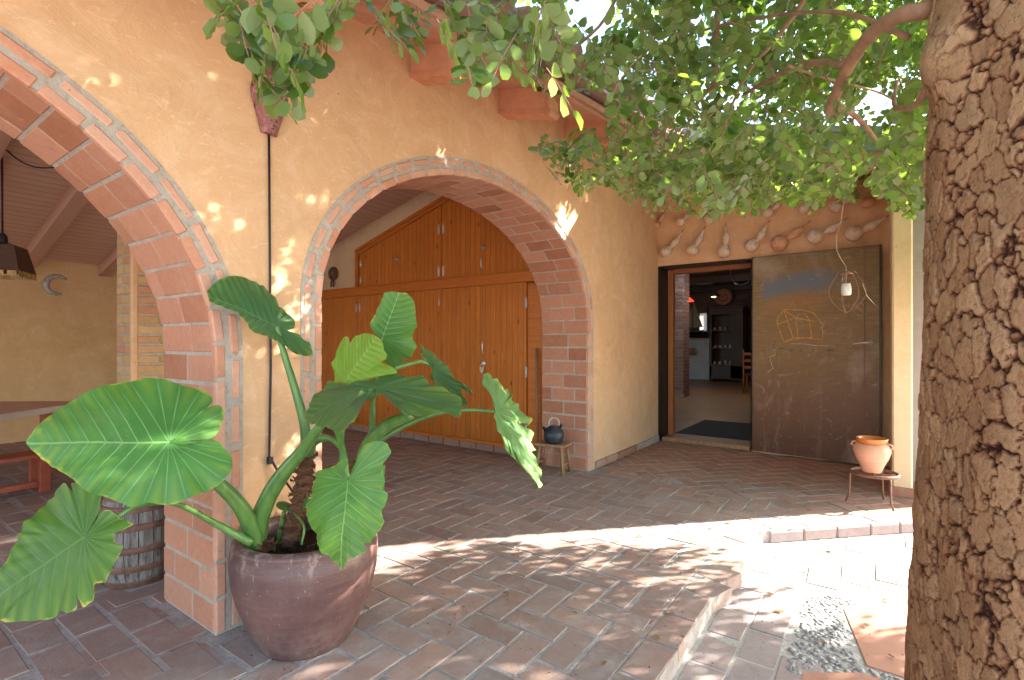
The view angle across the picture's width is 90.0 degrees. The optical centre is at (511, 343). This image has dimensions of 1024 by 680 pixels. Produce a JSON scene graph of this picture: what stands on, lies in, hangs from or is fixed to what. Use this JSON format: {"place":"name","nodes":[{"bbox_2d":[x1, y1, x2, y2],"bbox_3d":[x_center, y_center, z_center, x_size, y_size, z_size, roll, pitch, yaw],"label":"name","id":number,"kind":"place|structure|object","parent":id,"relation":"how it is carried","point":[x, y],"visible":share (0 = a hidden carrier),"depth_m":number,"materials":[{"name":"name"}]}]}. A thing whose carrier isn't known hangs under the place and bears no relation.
{"place":"outdoors","nodes":[
{"label":"outdoors","id":0,"kind":"place"},
{"bbox_2d":[0,427,912,679],"bbox_3d":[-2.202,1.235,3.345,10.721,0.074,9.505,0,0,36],"label":"terrace paving","id":1,"kind":"structure","parent":0,"point":[184,659],"depth_m":2.52,"materials":[{"name":"brick"}]},
{"bbox_2d":[0,450,50,493],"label":"porch bench","id":2,"kind":"object","parent":1,"relation":"on","point":[39,473],"visible":0.71,"depth_m":4.12,"materials":[{"name":"red paint"}]},
{"bbox_2d":[0,401,70,470],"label":"porch table","id":3,"kind":"object","parent":1,"relation":"on","point":[10,410],"visible":0.4,"depth_m":4.70,"materials":[{"name":"red paint"}]},
{"bbox_2d":[0,259,116,443],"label":"porch back wall","id":4,"kind":"structure","parent":1,"relation":"on","point":[63,347],"depth_m":6.50,"materials":[{"name":"paint"}]},
{"bbox_2d":[43,274,66,295],"bbox_3d":[-5.771,-0.738,6.468,0.032,0.272,0.240,0,0,36],"label":"crescent ornament","id":5,"kind":"object","parent":4,"relation":"attached to","point":[46,283],"visible":1,"depth_m":6.42,"materials":[{"name":"metal"}]},
{"bbox_2d":[98,496,164,588],"bbox_3d":[-1.918,0.972,2.640,0.366,0.456,0.366,0,0,36],"label":"wooden barrel","id":6,"kind":"object","parent":1,"relation":"on","point":[139,561],"visible":0.41,"depth_m":2.50,"materials":[{"name":"wood"}]},
{"bbox_2d":[117,233,164,382],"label":"brick pier","id":7,"kind":"structure","parent":1,"relation":"on","point":[140,350],"depth_m":3.62,"materials":[{"name":"brick"}]},
{"bbox_2d":[228,511,377,660],"bbox_3d":[-0.842,0.983,2.099,0.570,0.435,0.565,0,0,36],"label":"glazed plant pot","id":8,"kind":"object","parent":1,"relation":"on","point":[306,600],"visible":0.63,"depth_m":1.88,"materials":[{"name":"ceramic"}]},
{"bbox_2d":[0,276,542,621],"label":"elephant ear plant","id":9,"kind":"object","parent":8,"relation":"in","point":[139,443],"visible":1,"depth_m":1.68,"materials":[{"name":"green plant"}]},
{"bbox_2d":[0,0,685,635],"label":"arcade wall","id":10,"kind":"structure","parent":1,"relation":"on","point":[136,122],"depth_m":2.35,"materials":[{"name":"paint"}]},
{"bbox_2d":[250,57,292,491],"bbox_3d":[-1.022,-0.080,2.297,0.076,2.521,0.270,0,0,36],"label":"pierced wall lamp","id":11,"kind":"object","parent":10,"relation":"attached to","point":[269,126],"visible":0.37,"depth_m":2.27,"materials":[{"name":"red ceramic"}]},
{"bbox_2d":[471,0,688,141],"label":"porch roof","id":12,"kind":"structure","parent":10,"relation":"on","point":[578,51],"depth_m":3.28,"materials":[{"name":"tile"}]},
{"bbox_2d":[0,130,423,276],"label":"porch ceiling","id":13,"kind":"structure","parent":12,"relation":"attached to","point":[51,214],"depth_m":5.60,"materials":[{"name":"brown wood"}]},
{"bbox_2d":[0,149,54,280],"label":"porch pendant lamp","id":14,"kind":"object","parent":13,"relation":"hanging from","point":[15,260],"visible":0.84,"depth_m":4.32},
{"bbox_2d":[322,192,534,289],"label":"porch end wall","id":15,"kind":"structure","parent":1,"relation":"on","point":[341,259],"depth_m":7.48,"materials":[{"name":"paint"}]},
{"bbox_2d":[328,267,337,286],"bbox_3d":[-2.708,-1.003,7.742,0.209,0.304,0.042,0,0,36],"label":"iron ring ornament","id":16,"kind":"object","parent":15,"relation":"attached to","point":[334,276],"visible":1,"depth_m":7.72,"materials":[{"name":"brown metal"}]},
{"bbox_2d":[321,196,542,458],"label":"pine cupboards","id":17,"kind":"object","parent":1,"relation":"on","point":[460,275],"visible":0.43,"depth_m":5.90,"materials":[{"name":"wood"}]},
{"bbox_2d":[321,296,357,421],"bbox_3d":[-2.441,0.220,7.193,0.873,1.710,0.038,0,0,36],"label":"door","id":18,"kind":"structure","parent":17,"relation":"in","point":[339,315],"depth_m":7.24,"materials":[{"name":"brown wood"}]},
{"bbox_2d":[358,289,440,433],"bbox_3d":[-1.458,0.220,6.487,1.523,1.710,0.038,0,0,36],"label":"door","id":19,"kind":"structure","parent":17,"relation":"in","point":[427,333],"depth_m":6.25,"materials":[{"name":"brown wood"}]},
{"bbox_2d":[360,206,441,285],"bbox_3d":[-1.446,-1.193,6.478,1.495,0.856,0.038,0,0,36],"label":"upper door","id":20,"kind":"structure","parent":17,"relation":"in","point":[417,246],"depth_m":6.36,"materials":[{"name":"brown wood"}]},
{"bbox_2d":[441,282,527,442],"bbox_3d":[-0.334,0.220,5.680,1.220,1.710,0.038,0,0,36],"label":"door","id":21,"kind":"structure","parent":17,"relation":"in","point":[497,315],"depth_m":5.65,"materials":[{"name":"brown wood"}]},
{"bbox_2d":[442,201,528,277],"bbox_3d":[-0.254,-1.211,5.622,1.410,0.891,0.038,0,0,36],"label":"upper door","id":22,"kind":"structure","parent":17,"relation":"in","point":[464,230],"depth_m":5.75,"materials":[{"name":"brown wood"}]},
{"bbox_2d":[535,348,538,453],"bbox_3d":[0.253,0.623,5.179,0.026,1.146,0.068,0,0,-9],"label":"wooden pole","id":23,"kind":"object","parent":1,"relation":"on","point":[536,381],"visible":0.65,"depth_m":5.17,"materials":[{"name":"brown wood"}]},
{"bbox_2d":[534,439,571,475],"bbox_3d":[0.385,1.064,4.770,0.306,0.277,0.225,0,0,27],"label":"wooden stool","id":24,"kind":"object","parent":1,"relation":"on","point":[562,445],"visible":0.88,"depth_m":4.74,"materials":[{"name":"brown wood"}]},
{"bbox_2d":[542,417,563,443],"bbox_3d":[0.388,0.804,4.750,0.196,0.241,0.195,0,0,36],"label":"iron kettle","id":25,"kind":"object","parent":24,"relation":"on","point":[553,434],"visible":1,"depth_m":4.69,"materials":[{"name":"metal"}]},
{"bbox_2d":[608,440,913,516],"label":"terrace paving by door","id":26,"kind":"structure","parent":1,"relation":"on","point":[762,491],"depth_m":4.61,"materials":[{"name":"brick"}]},
{"bbox_2d":[845,467,900,511],"bbox_3d":[2.686,1.074,3.819,0.340,0.242,0.335,0,0,36],"label":"iron ring stand","id":27,"kind":"object","parent":26,"relation":"on","point":[882,478],"visible":0.89,"depth_m":3.78,"materials":[{"name":"brown metal"}]},
{"bbox_2d":[850,435,893,472],"bbox_3d":[2.680,0.829,3.813,0.235,0.252,0.235,0,0,-9],"label":"terracotta jar","id":28,"kind":"object","parent":27,"relation":"on","point":[872,454],"visible":1,"depth_m":3.74,"materials":[{"name":"orange ceramic"}]},
{"bbox_2d":[890,162,913,498],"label":"cross wall","id":29,"kind":"structure","parent":26,"relation":"on","point":[901,340],"depth_m":4.01,"materials":[{"name":"paint"}]},
{"bbox_2d":[658,130,901,466],"bbox_3d":[2.771,-0.524,5.385,3.620,3.488,1.080,0,0,36],"label":"door wall","id":30,"kind":"structure","parent":1,"relation":"on","point":[785,219],"depth_m":5.74,"materials":[{"name":"paint"}]},
{"bbox_2d":[655,207,667,228],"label":"bottle gourd","id":31,"kind":"object","parent":30,"relation":"attached to","point":[658,222],"visible":0.81,"depth_m":6.19,"materials":[{"name":"brown plant"}]},
{"bbox_2d":[660,230,683,256],"bbox_3d":[1.914,-1.187,6.128,0.287,0.308,0.144,0,0,36],"label":"bottle gourd","id":32,"kind":"object","parent":30,"relation":"attached to","point":[665,251],"visible":1,"depth_m":6.11,"materials":[{"name":"beige plant"}]},
{"bbox_2d":[676,204,696,225],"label":"bottle gourd","id":33,"kind":"object","parent":30,"relation":"attached to","point":[680,221],"visible":0.81,"depth_m":6.03,"materials":[{"name":"beige plant"}]},
{"bbox_2d":[686,226,705,255],"bbox_3d":[2.145,-1.186,5.981,0.214,0.331,0.142,0,0,14],"label":"bottle gourd","id":34,"kind":"object","parent":30,"relation":"attached to","point":[692,249],"visible":1,"depth_m":5.93,"materials":[{"name":"beige plant"}]},
{"bbox_2d":[703,214,711,223],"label":"bottle gourd","id":35,"kind":"object","parent":30,"relation":"attached to","point":[707,219],"visible":0.35,"depth_m":5.85,"materials":[{"name":"beige plant"}]},
{"bbox_2d":[717,224,730,257],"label":"bottle gourd","id":36,"kind":"object","parent":30,"relation":"attached to","point":[723,251],"visible":1,"depth_m":5.74,"materials":[{"name":"beige plant"}]},
{"bbox_2d":[744,220,769,251],"bbox_3d":[2.676,-1.162,5.583,0.260,0.332,0.142,0,0,36],"label":"bottle gourd","id":37,"kind":"object","parent":30,"relation":"attached to","point":[751,245],"visible":1,"depth_m":5.56,"materials":[{"name":"beige plant"}]},
{"bbox_2d":[763,198,783,216],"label":"bottle gourd","id":38,"kind":"object","parent":30,"relation":"attached to","point":[768,212],"visible":0.81,"depth_m":5.48,"materials":[{"name":"beige plant"}]},
{"bbox_2d":[771,220,810,250],"bbox_3d":[2.936,-1.126,5.397,0.379,0.289,0.168,0,0,36],"label":"bottle gourd","id":39,"kind":"object","parent":30,"relation":"attached to","point":[779,242],"visible":1,"depth_m":5.38,"materials":[{"name":"brown plant"}]},
{"bbox_2d":[798,190,826,213],"bbox_3d":[3.101,-1.456,5.279,0.274,0.226,0.117,0,0,36],"label":"bottle gourd","id":40,"kind":"object","parent":30,"relation":"attached to","point":[802,209],"visible":0.43,"depth_m":5.29,"materials":[{"name":"beige plant"}]},
{"bbox_2d":[752,244,881,463],"bbox_3d":[3.073,0.118,5.243,1.151,2.120,0.103,0,0,40],"label":"steel door","id":41,"kind":"structure","parent":30,"relation":"attached to","point":[816,372],"depth_m":5.23,"materials":[{"name":"metal"}]},
{"bbox_2d":[806,217,848,244],"bbox_3d":[3.204,-1.134,5.203,0.371,0.238,0.159,0,0,36],"label":"bottle gourd","id":42,"kind":"object","parent":30,"relation":"attached to","point":[815,236],"visible":1,"depth_m":5.20,"materials":[{"name":"beige plant"}]},
{"bbox_2d":[829,187,863,212],"bbox_3d":[3.338,-1.427,5.106,0.307,0.225,0.127,0,0,36],"label":"bottle gourd","id":43,"kind":"object","parent":30,"relation":"attached to","point":[835,206],"visible":0.8,"depth_m":5.11,"materials":[{"name":"beige plant"}]},
{"bbox_2d":[844,215,889,240],"bbox_3d":[3.473,-1.121,5.011,0.371,0.225,0.155,0,0,36],"label":"bottle gourd","id":44,"kind":"object","parent":30,"relation":"attached to","point":[854,233],"visible":0.98,"depth_m":5.01,"materials":[{"name":"beige plant"}]},
{"bbox_2d":[861,190,885,208],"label":"bottle gourd","id":45,"kind":"object","parent":30,"relation":"attached to","point":[867,202],"visible":0.62,"depth_m":4.97,"materials":[{"name":"brown plant"}]},
{"bbox_2d":[202,0,1023,679],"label":"carob tree","id":46,"kind":"object","parent":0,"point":[956,152],"visible":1,"depth_m":1.26,"materials":[{"name":"green plant"}]},
{"bbox_2d":[828,122,877,312],"bbox_3d":[2.518,-0.695,3.734,0.188,1.038,2.560,0,0,37],"label":"wire cage lantern","id":47,"kind":"object","parent":46,"relation":"hanging from","point":[846,289],"visible":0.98,"depth_m":2.98,"materials":[{"name":"metal"}]},
{"bbox_2d":[516,0,926,125],"label":"sky","id":48,"kind":"structure","parent":0,"point":[596,10],"materials":[{"name":"white"}]},
{"bbox_2d":[672,533,911,679],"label":"courtyard base","id":49,"kind":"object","parent":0,"point":[807,590],"depth_m":2.30,"materials":[{"name":"concrete"}]},
{"bbox_2d":[770,522,913,542],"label":"kerb","id":50,"kind":"structure","parent":49,"relation":"on","point":[842,532],"depth_m":3.36,"materials":[{"name":"brick"}]},
{"bbox_2d":[785,589,907,679],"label":"pebbles","id":51,"kind":"object","parent":49,"relation":"on","point":[814,609],"visible":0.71,"depth_m":2.21,"materials":[{"name":"grey gravel"}]},
{"bbox_2d":[802,595,907,679],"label":"red slab","id":52,"kind":"structure","parent":49,"relation":"on","point":[886,622],"depth_m":2.23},
{"bbox_2d":[677,532,912,679],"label":"courtyard paving","id":53,"kind":"structure","parent":0,"point":[729,623],"depth_m":2.63,"materials":[{"name":"tile"}]},
{"bbox_2d":[243,462,909,678],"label":"leaf litter","id":54,"kind":"object","parent":53,"relation":"on","point":[603,662],"visible":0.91,"depth_m":2.56,"materials":[{"name":"brown plant"}]},
{"label":"ground","id":55,"kind":"structure","parent":0,"visible":0},
{"bbox_2d":[675,269,750,432],"bbox_3d":[3.896,-0.325,12.714,10.500,3.250,12.400,0,0,36],"label":"indoor room","id":56,"kind":"object","parent":55,"relation":"on","point":[728,400],"visible":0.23,"depth_m":13.61,"materials":[{"name":"tile"}]},
{"bbox_2d":[675,274,688,396],"bbox_3d":[3.713,-0.320,11.604,0.484,3.040,0.404,0,0,36],"label":"indoor brick pillar","id":57,"kind":"structure","parent":56,"relation":"on","point":[681,335],"depth_m":11.38,"materials":[{"name":"brick"}]},
{"bbox_2d":[688,338,709,379],"bbox_3d":[5.619,0.512,17.423,2.242,1.365,0.640,0,0,36],"label":"bar counter","id":58,"kind":"object","parent":56,"relation":"on","point":[699,358],"visible":0.27,"depth_m":16.89,"materials":[{"name":"grey paint"}]},
{"bbox_2d":[688,297,703,332],"bbox_3d":[6.126,-0.861,17.293,0.680,1.379,0.140,0,0,36],"label":"model sailboat","id":59,"kind":"object","parent":58,"relation":"on","point":[694,320],"visible":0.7,"depth_m":17.27,"materials":[{"name":"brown wood"}]},
{"bbox_2d":[676,420,750,440],"bbox_3d":[3.005,1.195,6.928,1.200,0.018,1.640,0,0,36],"label":"door mat","id":60,"kind":"object","parent":56,"relation":"on","point":[726,429],"depth_m":6.95,"materials":[{"name":"rubber"}]},
{"bbox_2d":[707,272,720,296],"bbox_3d":[4.727,-1.454,11.994,0.300,0.772,0.295,0,0,36],"label":"pendant lamp","id":61,"kind":"object","parent":56,"relation":"hanging from","point":[713,293],"visible":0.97,"depth_m":11.94,"materials":[{"name":"black metal"}]},
{"bbox_2d":[706,304,748,381],"bbox_3d":[6.811,0.007,16.185,1.149,2.385,0.560,0,0,36],"label":"display hutch","id":62,"kind":"object","parent":56,"relation":"on","point":[733,317],"visible":0.98,"depth_m":16.07,"materials":[{"name":"brown wood"}]},
{"bbox_2d":[714,288,731,304],"bbox_3d":[6.637,-1.456,16.112,0.540,0.540,0.082,0,0,36],"label":"face plate","id":63,"kind":"object","parent":62,"relation":"on","point":[725,298],"visible":0.91,"depth_m":16.09,"materials":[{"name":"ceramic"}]},
{"bbox_2d":[729,270,750,285],"bbox_3d":[5.091,-1.530,11.363,0.543,0.535,0.050,0,0,36],"label":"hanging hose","id":64,"kind":"object","parent":56,"relation":"hanging from","point":[734,281],"visible":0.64,"depth_m":11.41,"materials":[{"name":"black rubber"}]},
{"bbox_2d":[743,349,750,392],"bbox_3d":[5.814,0.675,12.309,0.428,1.050,0.428,0,0,36],"label":"ladder back chair","id":65,"kind":"object","parent":56,"relation":"on","point":[744,361],"visible":0.42,"depth_m":12.25,"materials":[{"name":"brown wood"}]},
{"bbox_2d":[682,125,888,133],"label":"house roof","id":66,"kind":"structure","parent":56,"relation":"on","point":[833,128],"depth_m":4.59,"materials":[{"name":"grey tile"}]},
{"bbox_2d":[913,189,924,485],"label":"side wall","id":67,"kind":"structure","parent":55,"relation":"on","point":[918,247],"depth_m":4.31,"materials":[{"name":"paint"}]}
]}

